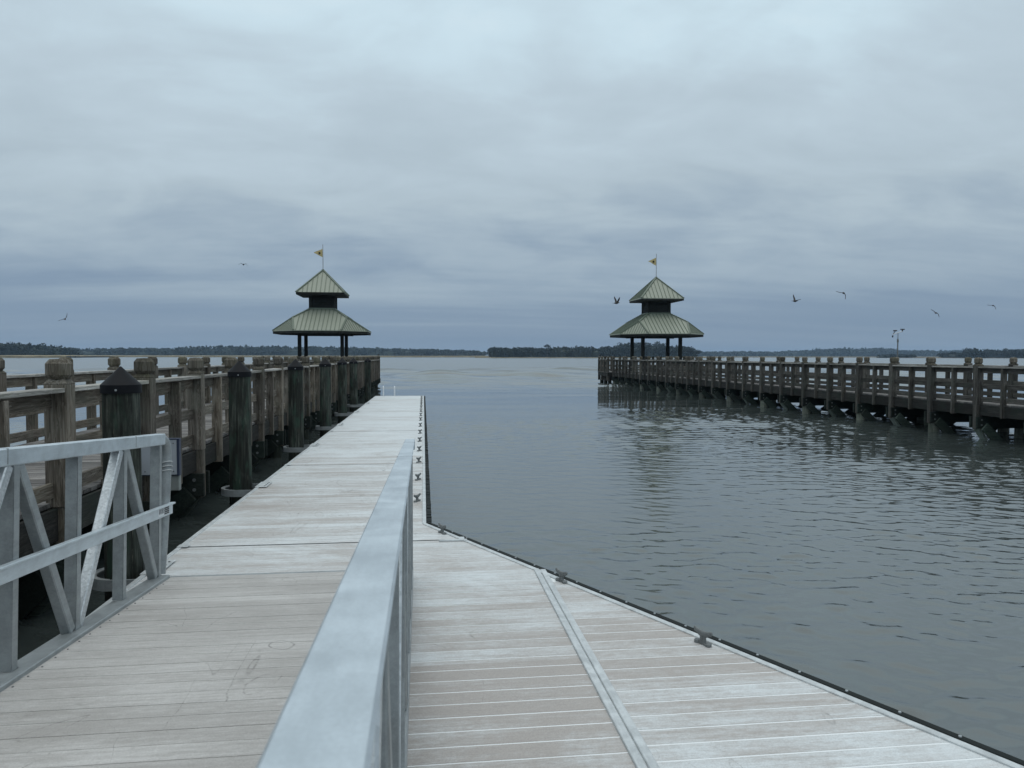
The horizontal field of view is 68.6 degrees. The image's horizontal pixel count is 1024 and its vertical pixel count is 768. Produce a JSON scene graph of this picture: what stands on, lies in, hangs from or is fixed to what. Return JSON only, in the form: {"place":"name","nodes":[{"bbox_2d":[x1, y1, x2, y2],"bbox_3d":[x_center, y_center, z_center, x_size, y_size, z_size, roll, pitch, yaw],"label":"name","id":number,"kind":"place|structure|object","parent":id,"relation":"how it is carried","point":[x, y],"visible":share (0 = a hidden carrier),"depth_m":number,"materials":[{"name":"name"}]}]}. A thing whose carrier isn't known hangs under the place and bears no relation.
{"place":"outdoors","nodes":[
{"label":"outdoors","id":0,"kind":"place"},
{"bbox_2d":[73,356,111,356],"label":"shore","id":1,"kind":"structure","parent":0,"point":[95,356],"depth_m":820.73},
{"bbox_2d":[0,341,82,356],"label":"headland woods","id":2,"kind":"object","parent":1,"relation":"on","point":[18,348],"visible":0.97,"depth_m":760.19,"materials":[{"name":"green plant"}]},
{"bbox_2d":[0,0,1023,355],"label":"sky","id":3,"kind":"structure","parent":0,"point":[479,175],"materials":[{"name":"grey"}]},
{"bbox_2d":[3,357,1023,759],"bbox_3d":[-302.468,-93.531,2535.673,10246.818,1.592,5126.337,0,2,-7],"label":"water","id":4,"kind":"structure","parent":0,"point":[879,559],"depth_m":11.04,"materials":[{"name":"grey liquid"}]},
{"bbox_2d":[0,355,90,357],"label":"marsh grass","id":5,"kind":"structure","parent":4,"relation":"in","point":[30,356],"depth_m":700.71,"materials":[{"name":"green plant"}]},
{"bbox_2d":[100,366,143,601],"bbox_3d":[-3.396,2.208,6.589,0.324,4.725,0.330,0,2,-7],"label":"mooring piling","id":6,"kind":"object","parent":4,"relation":"in","point":[120,389],"visible":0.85,"depth_m":6.43,"materials":[{"name":"brown wood"}]},
{"bbox_2d":[227,361,251,506],"bbox_3d":[-3.899,2.038,10.806,0.324,4.745,0.330,0,2,-7],"label":"mooring piling","id":7,"kind":"object","parent":4,"relation":"in","point":[239,375],"visible":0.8,"depth_m":10.63,"materials":[{"name":"brown wood"}]},
{"bbox_2d":[77,355,488,356],"bbox_3d":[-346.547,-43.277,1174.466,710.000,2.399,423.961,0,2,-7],"label":"marsh grass","id":8,"kind":"structure","parent":4,"relation":"in","point":[251,356],"depth_m":988.02,"materials":[{"name":"green plant"}]},
{"bbox_2d":[287,359,303,461],"bbox_3d":[-4.498,1.852,15.655,0.324,4.750,0.330,0,2,-7],"label":"mooring piling","id":9,"kind":"object","parent":4,"relation":"in","point":[295,368],"visible":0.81,"depth_m":15.48,"materials":[{"name":"brown wood"}]},
{"bbox_2d":[319,358,331,437],"bbox_3d":[-5.025,1.679,20.242,0.324,4.750,0.330,0,2,-7],"label":"mooring piling","id":10,"kind":"object","parent":4,"relation":"in","point":[325,391],"visible":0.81,"depth_m":20.07,"materials":[{"name":"brown wood"}]},
{"bbox_2d":[337,358,346,423],"bbox_3d":[-5.618,1.504,24.881,0.324,4.750,0.330,0,2,-7],"label":"mooring piling","id":11,"kind":"object","parent":4,"relation":"in","point":[342,384],"visible":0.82,"depth_m":24.71,"materials":[{"name":"brown wood"}]},
{"bbox_2d":[349,358,357,411],"bbox_3d":[-6.147,1.348,29.145,0.324,4.740,0.330,0,2,-7],"label":"mooring piling","id":12,"kind":"object","parent":4,"relation":"in","point":[353,362],"visible":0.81,"depth_m":28.97,"materials":[{"name":"brown wood"}]},
{"bbox_2d":[364,357,370,402],"bbox_3d":[-7.047,1.063,36.687,0.324,4.740,0.330,0,2,-7],"label":"mooring piling","id":13,"kind":"object","parent":4,"relation":"in","point":[367,360],"visible":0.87,"depth_m":36.52,"materials":[{"name":"brown wood"}]},
{"bbox_2d":[85,386,1023,767],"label":"floating dock","id":14,"kind":"object","parent":4,"relation":"on","point":[517,662],"visible":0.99,"depth_m":4.56,"materials":[{"name":"grey wood"}]},
{"bbox_2d":[0,434,414,767],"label":"gangway","id":15,"kind":"object","parent":14,"relation":"on","point":[157,669],"visible":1,"depth_m":3.71,"materials":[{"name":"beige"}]},
{"bbox_2d":[598,356,1023,439],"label":"wooden pier","id":16,"kind":"structure","parent":4,"relation":"in","point":[989,415],"depth_m":27.75,"materials":[{"name":"brown wood"}]},
{"bbox_2d":[609,254,703,371],"bbox_3d":[11.339,-5.574,59.090,6.702,9.356,6.702,0,2,-7],"label":"gazebo","id":17,"kind":"object","parent":16,"relation":"on","point":[656,296],"visible":0.95,"depth_m":57.66,"materials":[{"name":"green metal"}]},
{"bbox_2d":[649,258,655,264],"bbox_3d":[11.009,-9.614,58.899,0.612,0.614,0.090,0,2,-11],"label":"pennant","id":18,"kind":"object","parent":17,"relation":"attached to","point":[652,261],"visible":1,"depth_m":58.94,"materials":[{"name":"yellow fabric"}]},
{"bbox_2d":[892,329,904,356],"bbox_3d":[14.945,-1.248,29.047,0.518,1.780,0.071,0,2,-7],"label":"weather station","id":19,"kind":"object","parent":16,"relation":"attached to","point":[897,339],"visible":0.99,"depth_m":29.01,"materials":[{"name":"grey metal"}]},
{"bbox_2d":[810,357,940,357],"bbox_3d":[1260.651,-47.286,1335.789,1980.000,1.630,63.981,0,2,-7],"label":"marsh grass","id":20,"kind":"structure","parent":4,"relation":"in","point":[869,357],"depth_m":1222.90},
{"bbox_2d":[699,356,770,356],"bbox_3d":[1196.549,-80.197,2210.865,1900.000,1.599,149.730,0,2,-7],"label":"shore","id":21,"kind":"structure","parent":0,"point":[737,356],"depth_m":2084.93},
{"bbox_2d":[696,347,1001,356],"bbox_3d":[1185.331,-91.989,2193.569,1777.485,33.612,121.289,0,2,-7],"label":"woods","id":22,"kind":"object","parent":21,"relation":"on","point":[852,352],"visible":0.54,"depth_m":2133.03,"materials":[{"name":"green plant"}]},
{"bbox_3d":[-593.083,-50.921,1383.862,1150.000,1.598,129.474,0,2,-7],"label":"shore","id":23,"kind":"structure","parent":0,"visible":0},
{"bbox_2d":[71,344,488,355],"bbox_3d":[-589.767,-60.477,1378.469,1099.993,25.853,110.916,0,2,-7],"label":"woods","id":24,"kind":"object","parent":23,"relation":"on","point":[245,350],"visible":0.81,"depth_m":1369.44,"materials":[{"name":"green plant"}]},
{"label":"shore","id":25,"kind":"structure","parent":0,"visible":0},
{"bbox_2d":[487,341,700,356],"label":"island woods","id":26,"kind":"object","parent":25,"relation":"on","point":[656,349],"visible":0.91,"depth_m":826.75,"materials":[{"name":"green plant"}]},
{"bbox_2d":[475,357,721,357],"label":"marsh grass","id":27,"kind":"structure","parent":25,"relation":"on","point":[558,357],"depth_m":804.33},
{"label":"shore","id":28,"kind":"structure","parent":0,"visible":0},
{"bbox_2d":[936,348,1023,357],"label":"islet woods","id":29,"kind":"object","parent":28,"relation":"on","point":[987,353],"visible":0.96,"depth_m":900.74,"materials":[{"name":"green plant"}]},
{"label":"river bed","id":30,"kind":"structure","parent":0,"visible":0},
{"bbox_2d":[0,356,380,620],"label":"wooden pier","id":31,"kind":"structure","parent":30,"relation":"in","point":[194,417],"depth_m":10.74,"materials":[{"name":"brown wood"}]},
{"bbox_2d":[141,438,181,490],"bbox_3d":[-4.017,0.921,8.572,0.445,0.606,0.106,0,2,-7],"label":"electrical box","id":32,"kind":"object","parent":31,"relation":"attached to","point":[176,473],"visible":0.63,"depth_m":8.54,"materials":[{"name":"metal"}]},
{"bbox_2d":[272,267,370,361],"bbox_3d":[-13.240,-5.229,52.644,6.433,9.099,6.433,0,2,-7],"label":"gazebo","id":33,"kind":"object","parent":31,"relation":"on","point":[322,290],"visible":0.97,"depth_m":51.16,"materials":[{"name":"green metal"}]},
{"bbox_2d":[314,249,322,256],"bbox_3d":[-13.558,-9.166,52.458,0.587,0.589,0.089,0,2,-11],"label":"pennant","id":34,"kind":"object","parent":33,"relation":"attached to","point":[319,252],"visible":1,"depth_m":52.49,"materials":[{"name":"yellow fabric"}]},
{"bbox_2d":[876,354,916,357],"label":"islet woods","id":35,"kind":"object","parent":30,"relation":"on","point":[899,356],"visible":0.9,"depth_m":969.02,"materials":[{"name":"green plant"}]}
]}

